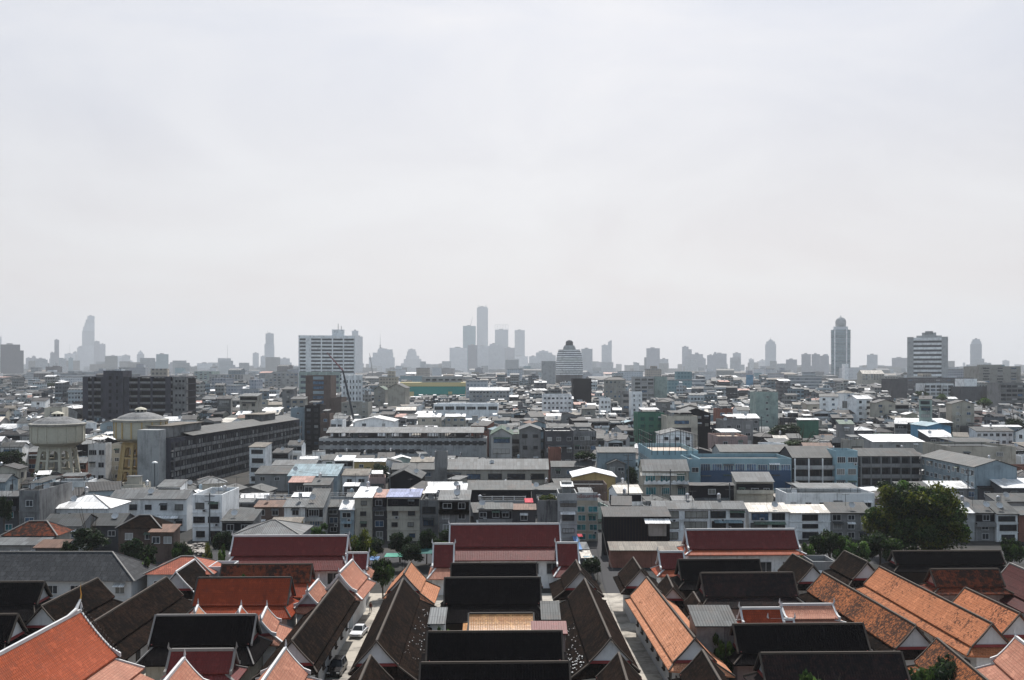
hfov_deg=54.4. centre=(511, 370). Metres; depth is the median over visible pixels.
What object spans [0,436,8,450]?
shophouse
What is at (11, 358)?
skyscraper
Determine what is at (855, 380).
apartment block
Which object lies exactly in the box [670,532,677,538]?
window
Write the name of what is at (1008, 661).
temple hall
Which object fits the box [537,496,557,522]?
shophouse
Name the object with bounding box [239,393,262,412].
apartment block
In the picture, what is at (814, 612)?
temple hall
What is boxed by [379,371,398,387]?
apartment block
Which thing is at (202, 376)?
building
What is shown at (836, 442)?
shophouse
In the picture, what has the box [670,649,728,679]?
temple hall
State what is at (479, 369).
apartment block
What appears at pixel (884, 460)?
window
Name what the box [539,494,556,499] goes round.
roof plants
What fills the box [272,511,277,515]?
window
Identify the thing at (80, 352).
skyscraper
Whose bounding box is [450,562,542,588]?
temple hall
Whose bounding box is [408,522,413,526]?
window
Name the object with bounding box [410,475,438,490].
house
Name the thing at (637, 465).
house
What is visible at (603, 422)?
shophouse
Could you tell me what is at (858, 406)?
apartment block
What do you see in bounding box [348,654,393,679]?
temple hall
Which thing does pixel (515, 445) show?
shophouse
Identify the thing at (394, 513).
window
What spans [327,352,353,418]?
mobile crane
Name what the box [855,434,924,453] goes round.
building
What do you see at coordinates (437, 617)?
small roofed pavilion
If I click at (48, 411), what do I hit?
apartment block
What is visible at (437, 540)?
tree
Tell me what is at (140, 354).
skyscraper
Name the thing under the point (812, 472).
window
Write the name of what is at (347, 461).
shophouse
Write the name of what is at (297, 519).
shophouse
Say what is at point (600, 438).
shophouse
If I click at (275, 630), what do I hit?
temple hall
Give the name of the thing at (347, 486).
shophouse
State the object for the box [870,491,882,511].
house
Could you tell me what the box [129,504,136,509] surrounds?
window
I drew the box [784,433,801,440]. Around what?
shophouse
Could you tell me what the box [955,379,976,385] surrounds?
building
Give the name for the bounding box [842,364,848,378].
fin tower
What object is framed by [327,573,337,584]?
window
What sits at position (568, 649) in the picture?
litter
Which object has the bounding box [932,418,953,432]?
shophouse
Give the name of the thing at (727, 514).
shophouse
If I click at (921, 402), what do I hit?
window
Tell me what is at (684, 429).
window
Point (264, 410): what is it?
apartment block
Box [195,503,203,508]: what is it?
window
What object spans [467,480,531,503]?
workshop
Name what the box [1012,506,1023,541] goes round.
shophouse
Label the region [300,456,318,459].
house
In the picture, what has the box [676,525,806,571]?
temple hall
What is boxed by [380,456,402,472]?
house
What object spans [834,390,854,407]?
apartment block
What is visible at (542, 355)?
skyscraper
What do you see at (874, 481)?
window
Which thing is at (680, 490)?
window
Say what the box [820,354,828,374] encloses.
skyscraper
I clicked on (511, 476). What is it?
window
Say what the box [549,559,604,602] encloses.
temple hall
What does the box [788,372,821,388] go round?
apartment block
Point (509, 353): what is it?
skyscraper
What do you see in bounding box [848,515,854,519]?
window
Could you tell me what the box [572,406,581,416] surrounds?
apartment block
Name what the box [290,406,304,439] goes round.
building
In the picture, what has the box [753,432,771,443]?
shophouse
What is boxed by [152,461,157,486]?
street lamp
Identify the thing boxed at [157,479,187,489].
shophouse
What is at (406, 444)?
apartment block
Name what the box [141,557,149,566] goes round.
tree
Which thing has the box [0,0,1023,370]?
sky
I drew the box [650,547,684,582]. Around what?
temple hall
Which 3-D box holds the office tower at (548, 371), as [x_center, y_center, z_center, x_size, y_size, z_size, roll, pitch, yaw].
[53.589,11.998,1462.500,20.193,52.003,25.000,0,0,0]
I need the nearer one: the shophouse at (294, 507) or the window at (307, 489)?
the shophouse at (294, 507)
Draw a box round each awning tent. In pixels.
[370,556,379,560]
[384,553,404,567]
[405,547,431,566]
[524,498,532,503]
[572,536,582,564]
[579,550,591,565]
[580,542,589,549]
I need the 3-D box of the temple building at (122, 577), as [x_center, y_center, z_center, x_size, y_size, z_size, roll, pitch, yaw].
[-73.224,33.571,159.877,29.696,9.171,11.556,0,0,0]
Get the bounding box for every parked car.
[326,655,347,675]
[349,623,368,637]
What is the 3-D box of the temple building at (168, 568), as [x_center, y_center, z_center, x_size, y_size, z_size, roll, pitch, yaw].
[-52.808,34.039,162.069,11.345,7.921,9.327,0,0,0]
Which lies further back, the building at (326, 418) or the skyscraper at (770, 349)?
the skyscraper at (770, 349)
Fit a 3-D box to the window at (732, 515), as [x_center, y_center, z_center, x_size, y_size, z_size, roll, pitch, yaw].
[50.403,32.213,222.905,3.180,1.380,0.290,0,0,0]
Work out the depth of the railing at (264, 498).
258.00 m
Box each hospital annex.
[299,372,339,393]
[341,375,362,400]
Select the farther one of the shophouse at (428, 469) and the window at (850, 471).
the shophouse at (428, 469)
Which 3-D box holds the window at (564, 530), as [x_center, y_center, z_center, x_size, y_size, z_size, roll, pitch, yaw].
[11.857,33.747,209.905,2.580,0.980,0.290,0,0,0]
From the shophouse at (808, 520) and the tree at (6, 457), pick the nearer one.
the shophouse at (808, 520)
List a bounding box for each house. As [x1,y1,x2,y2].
[0,520,74,538]
[20,468,65,488]
[45,514,97,550]
[56,486,131,513]
[62,467,90,477]
[70,451,87,472]
[71,512,134,552]
[72,486,84,496]
[85,481,122,496]
[90,476,113,481]
[115,514,173,554]
[121,480,155,489]
[187,480,198,489]
[192,476,209,482]
[194,484,202,492]
[197,476,228,489]
[227,483,246,490]
[231,519,313,535]
[239,483,277,495]
[239,498,256,507]
[240,493,269,497]
[251,492,273,495]
[291,491,310,496]
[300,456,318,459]
[304,450,325,459]
[320,449,339,463]
[335,448,361,454]
[346,492,355,496]
[356,450,374,457]
[369,470,385,488]
[377,447,395,457]
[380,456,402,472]
[391,455,410,462]
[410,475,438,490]
[413,450,427,456]
[428,472,461,485]
[448,474,467,482]
[458,457,479,458]
[471,494,493,522]
[531,478,560,491]
[549,478,570,484]
[597,492,610,505]
[597,497,606,529]
[607,478,642,505]
[611,488,631,505]
[615,473,636,484]
[636,454,637,477]
[642,496,659,505]
[643,486,669,500]
[785,481,798,487]
[859,486,877,490]
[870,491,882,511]
[1017,470,1023,477]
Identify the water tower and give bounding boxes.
[28,411,86,473]
[112,407,168,481]
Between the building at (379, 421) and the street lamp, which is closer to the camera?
the street lamp
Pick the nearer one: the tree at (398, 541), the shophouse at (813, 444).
the tree at (398, 541)
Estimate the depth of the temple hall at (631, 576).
152.91 m
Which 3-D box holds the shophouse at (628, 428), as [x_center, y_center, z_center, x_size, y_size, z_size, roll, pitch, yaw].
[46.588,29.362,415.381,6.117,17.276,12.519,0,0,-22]
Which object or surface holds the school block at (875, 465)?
on the ground at (242, 478)
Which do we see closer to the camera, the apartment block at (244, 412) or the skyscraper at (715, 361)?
the apartment block at (244, 412)
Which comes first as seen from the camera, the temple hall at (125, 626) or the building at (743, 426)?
the temple hall at (125, 626)
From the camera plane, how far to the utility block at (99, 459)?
334.00 m
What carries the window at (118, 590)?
in the temple building at (122, 577)
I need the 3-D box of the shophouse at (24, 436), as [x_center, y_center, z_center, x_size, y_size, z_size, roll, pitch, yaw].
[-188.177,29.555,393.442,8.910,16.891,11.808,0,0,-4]
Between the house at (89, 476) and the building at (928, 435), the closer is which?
the house at (89, 476)
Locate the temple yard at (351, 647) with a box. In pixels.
[141,593,662,679]
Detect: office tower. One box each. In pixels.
[306,375,335,412]
[541,361,555,383]
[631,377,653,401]
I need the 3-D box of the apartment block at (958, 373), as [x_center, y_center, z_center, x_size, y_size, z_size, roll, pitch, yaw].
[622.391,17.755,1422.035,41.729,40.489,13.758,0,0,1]
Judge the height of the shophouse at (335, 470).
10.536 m
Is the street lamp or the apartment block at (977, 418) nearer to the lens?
the street lamp
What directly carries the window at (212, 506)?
in the shophouse at (225, 498)
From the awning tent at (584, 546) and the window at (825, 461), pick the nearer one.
the awning tent at (584, 546)
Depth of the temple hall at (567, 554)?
171.87 m
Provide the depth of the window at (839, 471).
286.97 m
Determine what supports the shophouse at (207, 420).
on the ground at (242, 478)
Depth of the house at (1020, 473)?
285.93 m
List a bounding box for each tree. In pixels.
[0,443,27,465]
[0,482,13,532]
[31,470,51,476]
[47,375,57,389]
[59,540,78,550]
[70,508,110,550]
[119,538,157,564]
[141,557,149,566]
[171,541,193,557]
[202,541,212,558]
[212,530,233,550]
[218,544,225,560]
[311,522,328,533]
[348,528,376,556]
[364,463,388,477]
[369,537,384,555]
[372,557,394,598]
[388,531,412,561]
[398,542,423,561]
[417,528,435,563]
[431,535,448,545]
[439,529,448,541]
[574,437,595,460]
[582,556,600,574]
[626,461,638,484]
[713,632,734,672]
[767,413,801,439]
[781,424,818,445]
[799,669,840,679]
[800,542,814,557]
[808,527,851,557]
[832,536,870,561]
[856,535,871,557]
[861,480,972,549]
[861,530,903,565]
[907,652,956,679]
[915,377,929,396]
[935,385,947,399]
[975,385,992,409]
[999,536,1023,562]
[1005,409,1023,427]
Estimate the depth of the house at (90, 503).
224.20 m
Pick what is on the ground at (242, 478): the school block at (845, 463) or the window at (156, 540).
the school block at (845, 463)
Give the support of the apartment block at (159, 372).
on the ground at (242, 478)
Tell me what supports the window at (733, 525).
in the shophouse at (727, 514)
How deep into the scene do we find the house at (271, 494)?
278.52 m
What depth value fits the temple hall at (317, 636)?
122.99 m
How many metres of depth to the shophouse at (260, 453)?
335.37 m
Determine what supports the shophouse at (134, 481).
on the ground at (242, 478)
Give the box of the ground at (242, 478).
[114,452,1023,592]
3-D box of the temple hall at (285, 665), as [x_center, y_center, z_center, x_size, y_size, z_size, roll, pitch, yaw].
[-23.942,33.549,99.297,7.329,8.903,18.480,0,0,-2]
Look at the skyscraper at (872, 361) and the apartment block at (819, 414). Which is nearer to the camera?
the apartment block at (819, 414)
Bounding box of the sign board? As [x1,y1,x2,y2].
[577,492,600,500]
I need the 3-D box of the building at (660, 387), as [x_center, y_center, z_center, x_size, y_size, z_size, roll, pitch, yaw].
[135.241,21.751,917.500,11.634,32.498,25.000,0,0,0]
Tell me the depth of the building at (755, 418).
430.00 m
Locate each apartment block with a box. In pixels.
[0,408,11,423]
[0,417,9,424]
[4,405,17,410]
[16,413,41,427]
[17,373,33,378]
[26,407,43,413]
[30,367,41,372]
[31,398,49,407]
[44,403,67,417]
[60,371,85,376]
[60,376,90,384]
[66,405,82,418]
[68,408,76,418]
[95,369,105,375]
[129,364,147,374]
[137,413,301,488]
[151,369,168,377]
[165,416,181,422]
[175,367,185,372]
[182,415,196,421]
[210,378,245,394]
[212,410,228,417]
[217,393,232,414]
[232,407,239,412]
[236,407,252,415]
[236,410,244,419]
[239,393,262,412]
[241,380,267,394]
[262,399,268,408]
[262,407,283,412]
[265,410,283,415]
[268,402,281,406]
[282,387,296,412]
[287,369,298,372]
[291,397,307,407]
[319,427,486,459]
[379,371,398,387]
[390,367,405,376]
[396,407,416,414]
[400,375,423,381]
[405,404,421,411]
[416,368,429,375]
[432,367,441,375]
[465,380,487,397]
[475,367,482,372]
[488,420,501,458]
[507,369,521,379]
[511,411,523,417]
[518,366,533,368]
[520,418,537,425]
[522,418,546,458]
[524,412,544,422]
[561,409,580,423]
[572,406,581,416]
[582,404,595,417]
[583,372,591,377]
[590,371,602,375]
[622,371,642,379]
[645,366,660,376]
[655,399,670,413]
[656,398,674,407]
[667,371,706,393]
[674,401,681,409]
[676,403,699,409]
[685,380,715,391]
[694,373,711,379]
[699,369,715,376]
[716,401,727,407]
[733,406,748,413]
[740,370,753,378]
[753,366,765,374]
[753,373,761,378]
[764,369,774,374]
[767,373,783,377]
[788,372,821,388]
[802,402,818,412]
[810,409,828,420]
[819,394,837,410]
[829,407,854,424]
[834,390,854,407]
[836,419,854,436]
[842,379,856,385]
[842,401,846,407]
[846,395,872,421]
[870,399,895,419]
[894,398,908,415]
[900,410,918,417]
[908,373,936,377]
[918,392,932,421]
[932,399,943,406]
[932,405,941,411]
[938,408,945,418]
[945,399,974,431]
[948,369,962,377]
[974,407,982,414]
[974,413,982,425]
[995,403,1013,413]
[1002,408,1020,414]
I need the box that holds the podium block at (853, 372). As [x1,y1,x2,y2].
[839,368,866,378]
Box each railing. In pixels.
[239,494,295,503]
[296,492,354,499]
[482,496,525,503]
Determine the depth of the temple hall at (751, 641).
116.70 m
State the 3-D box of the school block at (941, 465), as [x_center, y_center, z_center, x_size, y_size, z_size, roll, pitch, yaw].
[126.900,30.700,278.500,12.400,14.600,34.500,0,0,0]
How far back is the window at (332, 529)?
231.94 m
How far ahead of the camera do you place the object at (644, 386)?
900.00 m
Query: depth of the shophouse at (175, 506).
236.00 m
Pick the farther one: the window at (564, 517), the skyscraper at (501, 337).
the skyscraper at (501, 337)
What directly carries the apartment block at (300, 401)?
on the ground at (242, 478)
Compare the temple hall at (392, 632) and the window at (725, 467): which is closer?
the temple hall at (392, 632)
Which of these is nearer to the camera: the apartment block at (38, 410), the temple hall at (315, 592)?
the temple hall at (315, 592)
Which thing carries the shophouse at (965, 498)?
on the ground at (242, 478)
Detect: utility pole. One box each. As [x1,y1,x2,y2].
[205,493,214,543]
[386,469,393,488]
[624,453,632,495]
[666,469,674,500]
[964,468,971,498]
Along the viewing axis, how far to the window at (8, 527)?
215.98 m
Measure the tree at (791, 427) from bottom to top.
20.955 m
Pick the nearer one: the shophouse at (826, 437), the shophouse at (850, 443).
the shophouse at (850, 443)
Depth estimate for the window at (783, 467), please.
282.94 m
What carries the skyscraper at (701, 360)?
on the ground at (242, 478)
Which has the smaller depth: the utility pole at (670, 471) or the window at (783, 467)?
the utility pole at (670, 471)
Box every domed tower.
[556,340,582,383]
[831,315,850,375]
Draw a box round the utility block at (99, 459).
[88,436,111,479]
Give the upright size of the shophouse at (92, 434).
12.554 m
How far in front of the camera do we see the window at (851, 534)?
223.99 m
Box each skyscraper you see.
[0,343,23,373]
[26,355,45,368]
[50,339,58,365]
[59,357,72,370]
[63,351,77,360]
[77,346,82,369]
[81,315,94,370]
[94,341,104,363]
[111,354,132,368]
[137,350,143,361]
[155,353,168,368]
[170,361,172,373]
[197,362,212,369]
[253,352,258,367]
[261,333,273,366]
[280,357,289,364]
[352,330,362,372]
[369,344,394,372]
[401,349,420,367]
[450,347,466,371]
[463,317,475,368]
[468,344,476,371]
[477,305,487,345]
[477,343,504,368]
[495,325,507,347]
[505,347,514,359]
[515,329,524,355]
[515,356,527,365]
[529,350,555,362]
[581,348,592,372]
[602,340,611,361]
[646,347,659,368]
[660,358,667,362]
[682,346,691,370]
[685,353,705,370]
[707,352,726,371]
[733,352,740,357]
[754,359,764,365]
[765,339,775,365]
[786,358,796,372]
[801,353,810,373]
[812,353,819,371]
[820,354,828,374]
[867,354,877,369]
[892,357,906,367]
[970,338,981,364]
[1002,360,1008,365]
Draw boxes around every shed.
[0,536,56,550]
[33,539,73,550]
[531,621,567,651]
[607,541,682,567]
[687,605,736,679]
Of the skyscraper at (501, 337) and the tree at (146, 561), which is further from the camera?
the skyscraper at (501, 337)
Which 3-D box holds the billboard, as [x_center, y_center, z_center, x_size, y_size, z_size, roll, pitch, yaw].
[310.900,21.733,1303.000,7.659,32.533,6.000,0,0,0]
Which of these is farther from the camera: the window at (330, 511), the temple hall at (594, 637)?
the window at (330, 511)
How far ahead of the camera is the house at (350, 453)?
391.35 m
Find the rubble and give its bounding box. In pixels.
[186,543,205,555]
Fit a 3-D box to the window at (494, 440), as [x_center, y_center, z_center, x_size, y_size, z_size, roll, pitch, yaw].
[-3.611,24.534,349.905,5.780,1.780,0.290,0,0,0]
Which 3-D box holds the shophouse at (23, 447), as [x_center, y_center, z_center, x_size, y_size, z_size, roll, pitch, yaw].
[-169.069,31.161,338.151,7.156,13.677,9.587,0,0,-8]
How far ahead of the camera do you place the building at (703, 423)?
410.00 m
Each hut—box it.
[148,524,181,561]
[208,561,238,576]
[802,555,833,572]
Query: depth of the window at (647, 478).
269.98 m
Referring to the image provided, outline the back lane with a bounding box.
[155,552,1023,563]
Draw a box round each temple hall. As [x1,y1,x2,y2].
[0,581,52,623]
[0,585,153,679]
[0,613,28,650]
[25,577,122,634]
[91,576,193,662]
[135,613,272,679]
[160,642,247,679]
[164,649,207,679]
[169,559,208,600]
[186,576,299,627]
[191,600,205,613]
[219,563,315,598]
[228,531,350,586]
[236,600,246,612]
[251,579,359,679]
[255,640,321,679]
[258,601,292,664]
[293,574,328,622]
[325,555,375,627]
[345,548,373,600]
[348,578,436,679]
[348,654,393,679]
[382,561,440,604]
[418,630,568,671]
[418,660,570,679]
[426,539,455,594]
[440,576,541,629]
[448,519,560,587]
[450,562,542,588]
[463,612,534,629]
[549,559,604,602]
[551,539,579,579]
[559,578,640,679]
[595,651,641,679]
[613,557,661,622]
[624,576,734,679]
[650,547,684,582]
[657,574,685,609]
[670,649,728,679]
[671,558,762,597]
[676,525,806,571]
[680,591,703,619]
[689,572,802,618]
[727,622,871,679]
[736,603,784,622]
[743,651,910,679]
[767,613,795,622]
[777,553,820,602]
[779,599,845,622]
[798,571,931,664]
[823,550,874,588]
[855,566,1008,666]
[880,550,1005,583]
[907,637,988,679]
[918,568,1013,603]
[952,587,1023,641]
[975,629,1023,679]
[999,562,1023,615]
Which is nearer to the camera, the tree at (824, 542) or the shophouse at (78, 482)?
the tree at (824, 542)
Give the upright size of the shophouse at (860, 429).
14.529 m
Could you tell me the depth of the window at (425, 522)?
221.97 m
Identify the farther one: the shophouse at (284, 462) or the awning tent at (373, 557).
the shophouse at (284, 462)
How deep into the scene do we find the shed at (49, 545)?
177.05 m
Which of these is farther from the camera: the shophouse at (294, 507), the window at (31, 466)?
the window at (31, 466)
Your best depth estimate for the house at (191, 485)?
274.09 m
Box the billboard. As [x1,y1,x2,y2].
[746,375,752,385]
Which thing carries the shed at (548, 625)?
on the temple yard at (351, 647)
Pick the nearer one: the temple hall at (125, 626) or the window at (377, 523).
the temple hall at (125, 626)
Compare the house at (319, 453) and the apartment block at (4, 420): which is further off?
the apartment block at (4, 420)
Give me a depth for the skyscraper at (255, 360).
6451.20 m
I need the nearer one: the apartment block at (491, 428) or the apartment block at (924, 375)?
the apartment block at (491, 428)
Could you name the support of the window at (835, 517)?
in the shophouse at (845, 518)
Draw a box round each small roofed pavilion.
[428,607,447,629]
[540,601,560,620]
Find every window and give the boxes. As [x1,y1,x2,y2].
[5,524,11,530]
[25,500,32,506]
[25,517,33,521]
[29,464,41,468]
[48,585,57,593]
[70,585,79,589]
[89,450,96,454]
[89,462,95,467]
[98,462,103,467]
[99,450,104,454]
[108,530,115,535]
[115,586,124,593]
[125,533,132,539]
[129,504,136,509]
[136,650,139,661]
[145,505,151,509]
[152,537,159,543]
[160,505,166,509]
[163,537,171,543]
[175,504,182,509]
[193,517,204,522]
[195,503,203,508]
[196,531,204,536]
[208,517,219,522]
[210,504,217,508]
[219,400,228,402]
[219,406,229,408]
[251,450,262,453]
[252,458,262,462]
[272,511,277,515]
[292,510,298,515]
[305,487,311,491]
[310,521,319,525]
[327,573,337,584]
[329,510,336,513]
[329,517,337,522]
[330,527,336,531]
[342,512,350,517]
[360,511,365,515]
[375,512,383,515]
[375,521,383,526]
[376,531,382,537]
[391,522,397,526]
[392,511,397,515]
[408,511,414,515]
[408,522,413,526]
[422,507,435,513]
[423,520,433,525]
[435,406,442,409]
[442,514,448,518]
[443,524,448,530]
[445,406,453,409]
[456,406,464,409]
[458,514,464,518]
[467,474,480,478]
[488,406,496,409]
[488,474,501,479]
[493,439,509,442]
[493,449,509,453]
[507,474,524,479]
[520,515,527,520]
[531,474,544,479]
[546,563,555,573]
[560,503,575,506]
[562,515,573,520]
[562,528,573,532]
[577,506,584,511]
[577,524,585,529]
[578,515,585,520]
[578,533,585,539]
[588,506,597,511]
[588,516,595,520]
[588,534,595,538]
[589,524,596,529]
[645,476,655,480]
[646,487,655,494]
[660,476,669,481]
[663,488,669,493]
[669,511,678,517]
[670,521,678,528]
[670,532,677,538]
[674,421,688,423]
[675,428,690,431]
[677,476,684,481]
[678,488,685,494]
[684,521,706,527]
[685,511,707,517]
[692,467,698,471]
[701,464,709,469]
[708,489,715,493]
[711,511,725,517]
[712,464,721,469]
[712,521,725,527]
[724,466,732,469]
[728,521,743,527]
[730,513,743,517]
[735,464,744,469]
[746,464,755,469]
[751,513,767,519]
[751,523,766,527]
[758,465,767,469]
[761,561,771,571]
[769,464,778,469]
[772,513,784,519]
[772,525,784,527]
[781,465,790,469]
[796,459,804,464]
[796,470,804,475]
[802,514,817,520]
[802,524,817,527]
[802,532,817,537]
[810,459,818,464]
[810,470,818,475]
[823,459,831,464]
[823,470,831,475]
[832,514,840,520]
[833,524,841,528]
[837,457,845,462]
[837,469,844,474]
[847,523,854,528]
[848,457,857,462]
[848,469,855,474]
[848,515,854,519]
[848,532,854,537]
[862,458,867,462]
[862,469,867,473]
[862,479,867,484]
[872,458,877,462]
[872,469,877,473]
[872,479,877,484]
[882,458,887,462]
[882,469,887,473]
[892,458,897,462]
[892,469,897,473]
[902,458,907,462]
[902,469,907,473]
[912,458,918,462]
[912,469,918,473]
[920,401,929,403]
[982,533,988,539]
[998,516,1015,521]
[1000,525,1016,530]
[1001,535,1014,539]
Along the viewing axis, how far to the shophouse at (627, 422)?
477.06 m
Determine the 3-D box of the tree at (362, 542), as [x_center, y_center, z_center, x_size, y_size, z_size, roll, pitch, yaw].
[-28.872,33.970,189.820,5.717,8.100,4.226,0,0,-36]
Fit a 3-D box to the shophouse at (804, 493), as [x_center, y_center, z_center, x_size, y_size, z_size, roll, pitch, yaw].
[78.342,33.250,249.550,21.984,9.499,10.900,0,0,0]
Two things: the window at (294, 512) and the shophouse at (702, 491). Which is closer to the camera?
the window at (294, 512)
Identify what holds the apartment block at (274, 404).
on the ground at (242, 478)
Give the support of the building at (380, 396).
on the ground at (242, 478)
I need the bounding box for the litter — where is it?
[408,609,583,672]
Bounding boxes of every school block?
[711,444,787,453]
[778,446,833,482]
[826,448,857,486]
[852,448,921,487]
[921,450,1016,499]
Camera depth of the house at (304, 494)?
254.35 m
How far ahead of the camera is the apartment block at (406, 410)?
567.16 m
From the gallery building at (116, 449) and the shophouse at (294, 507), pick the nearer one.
the shophouse at (294, 507)
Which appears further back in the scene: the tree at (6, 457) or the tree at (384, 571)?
the tree at (6, 457)
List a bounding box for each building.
[0,551,157,601]
[83,371,196,420]
[112,442,130,479]
[143,555,221,586]
[194,371,219,382]
[209,374,249,384]
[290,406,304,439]
[305,401,325,451]
[321,409,332,436]
[331,397,346,415]
[331,414,345,435]
[341,401,371,418]
[353,415,399,435]
[374,386,387,407]
[388,383,409,407]
[400,376,465,396]
[417,410,441,426]
[434,403,498,417]
[445,412,465,434]
[469,387,509,402]
[490,425,512,458]
[518,423,541,458]
[542,394,571,412]
[543,423,573,460]
[548,447,560,482]
[569,423,596,460]
[571,378,590,402]
[596,447,636,480]
[599,396,610,415]
[600,506,670,554]
[603,377,625,405]
[620,391,628,416]
[629,391,641,418]
[633,408,664,442]
[654,377,666,397]
[655,428,692,447]
[661,410,697,447]
[674,403,711,448]
[708,429,747,449]
[713,404,732,424]
[716,414,752,443]
[733,413,759,433]
[750,388,777,429]
[796,418,818,437]
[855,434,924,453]
[857,370,883,385]
[880,376,900,383]
[881,379,906,399]
[898,378,973,394]
[910,421,952,437]
[916,383,953,398]
[918,430,951,441]
[923,437,1015,463]
[950,386,986,402]
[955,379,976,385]
[963,365,1020,382]
[969,423,1013,443]
[981,425,1021,441]
[987,383,1023,408]
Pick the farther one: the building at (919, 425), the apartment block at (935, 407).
the apartment block at (935, 407)
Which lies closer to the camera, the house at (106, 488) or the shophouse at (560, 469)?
the house at (106, 488)
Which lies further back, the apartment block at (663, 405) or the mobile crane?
the mobile crane
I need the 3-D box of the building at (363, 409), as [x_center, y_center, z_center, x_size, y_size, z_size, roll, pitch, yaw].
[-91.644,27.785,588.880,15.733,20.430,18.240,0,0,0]
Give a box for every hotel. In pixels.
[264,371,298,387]
[907,331,947,377]
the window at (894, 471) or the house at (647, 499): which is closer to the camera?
the house at (647, 499)
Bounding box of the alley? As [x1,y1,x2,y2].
[587,530,621,592]
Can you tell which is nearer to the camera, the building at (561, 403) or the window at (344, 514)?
the window at (344, 514)
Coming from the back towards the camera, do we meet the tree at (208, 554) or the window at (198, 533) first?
the window at (198, 533)
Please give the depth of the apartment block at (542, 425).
387.37 m
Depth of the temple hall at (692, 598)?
143.09 m
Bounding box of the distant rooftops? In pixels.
[0,356,1023,435]
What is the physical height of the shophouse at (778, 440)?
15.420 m
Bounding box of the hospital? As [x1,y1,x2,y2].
[299,324,354,385]
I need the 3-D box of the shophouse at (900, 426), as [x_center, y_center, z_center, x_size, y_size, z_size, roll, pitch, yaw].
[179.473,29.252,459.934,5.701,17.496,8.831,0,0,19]
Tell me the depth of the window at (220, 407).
528.72 m
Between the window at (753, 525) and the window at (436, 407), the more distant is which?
the window at (436, 407)
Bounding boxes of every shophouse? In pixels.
[0,424,16,430]
[0,428,27,439]
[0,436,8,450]
[0,442,28,471]
[0,455,28,489]
[0,474,19,490]
[0,479,18,534]
[17,424,28,430]
[18,431,28,440]
[18,475,71,524]
[21,464,30,477]
[28,446,42,473]
[33,469,55,485]
[49,451,66,473]
[56,472,96,486]
[72,440,95,456]
[83,420,96,432]
[86,428,92,433]
[86,429,105,437]
[86,434,111,441]
[99,419,112,434]
[105,437,119,443]
[110,488,196,530]
[122,475,150,487]
[130,449,135,474]
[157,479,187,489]
[192,480,238,540]
[199,416,223,425]
[220,509,262,533]
[221,414,240,422]
[249,442,272,483]
[253,494,285,521]
[254,466,293,490]
[272,447,293,462]
[272,460,322,465]
[273,517,304,522]
[283,492,309,522]
[287,439,305,459]
[287,460,343,495]
[288,476,315,497]
[303,473,333,495]
[305,488,331,533]
[328,490,343,533]
[334,454,355,468]
[335,415,348,435]
[339,491,354,539]
[341,469,371,493]
[343,473,360,495]
[353,451,386,469]
[353,481,377,538]
[372,487,389,539]
[386,463,425,488]
[386,479,423,540]
[391,463,434,480]
[406,420,425,435]
[410,456,434,462]
[420,486,438,537]
[435,451,447,481]
[435,481,467,491]
[438,484,471,533]
[447,459,548,485]
[468,416,479,426]
[470,420,493,455]
[477,499,512,522]
[497,425,514,428]
[512,430,518,458]
[512,504,536,522]
[532,482,561,514]
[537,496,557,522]
[550,461,596,478]
[557,480,577,541]
[568,417,587,423]
[569,466,616,500]
[571,480,606,500]
[577,487,597,540]
[586,413,609,430]
[596,430,607,446]
[596,430,608,446]
[603,430,624,446]
[604,433,629,446]
[605,428,635,446]
[605,459,625,483]
[609,421,620,430]
[611,420,633,435]
[621,418,632,426]
[638,429,698,483]
[638,459,689,498]
[648,490,710,540]
[670,485,694,500]
[681,455,700,481]
[688,482,734,500]
[690,454,790,492]
[694,447,711,453]
[709,493,746,527]
[710,422,715,432]
[731,472,774,502]
[744,494,789,527]
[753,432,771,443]
[758,438,787,442]
[758,442,783,443]
[770,429,788,439]
[775,483,874,508]
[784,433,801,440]
[786,504,830,539]
[799,442,832,447]
[809,438,830,442]
[813,435,835,443]
[819,420,828,431]
[819,429,833,434]
[819,440,833,447]
[823,494,868,539]
[832,437,858,447]
[841,435,863,448]
[854,421,873,433]
[872,423,893,433]
[892,481,929,488]
[894,415,907,433]
[895,418,918,433]
[923,481,977,499]
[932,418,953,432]
[943,485,969,499]
[951,432,968,436]
[954,495,975,540]
[960,423,986,433]
[964,493,996,540]
[977,486,993,500]
[983,494,1019,541]
[984,492,1023,505]
[990,478,1023,492]
[1002,443,1023,453]
[1011,442,1023,447]
[1011,464,1023,469]
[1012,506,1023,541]
[1014,428,1023,441]
[1016,454,1023,463]
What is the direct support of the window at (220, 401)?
in the apartment block at (224, 402)
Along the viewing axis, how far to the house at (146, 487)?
255.06 m
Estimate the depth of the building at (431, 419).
500.00 m
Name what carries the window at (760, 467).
in the shophouse at (717, 467)
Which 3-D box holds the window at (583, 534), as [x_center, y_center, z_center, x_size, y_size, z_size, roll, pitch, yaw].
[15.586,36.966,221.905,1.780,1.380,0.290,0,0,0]
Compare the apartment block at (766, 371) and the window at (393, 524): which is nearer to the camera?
the window at (393, 524)
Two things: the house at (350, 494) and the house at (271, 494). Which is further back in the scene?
the house at (271, 494)

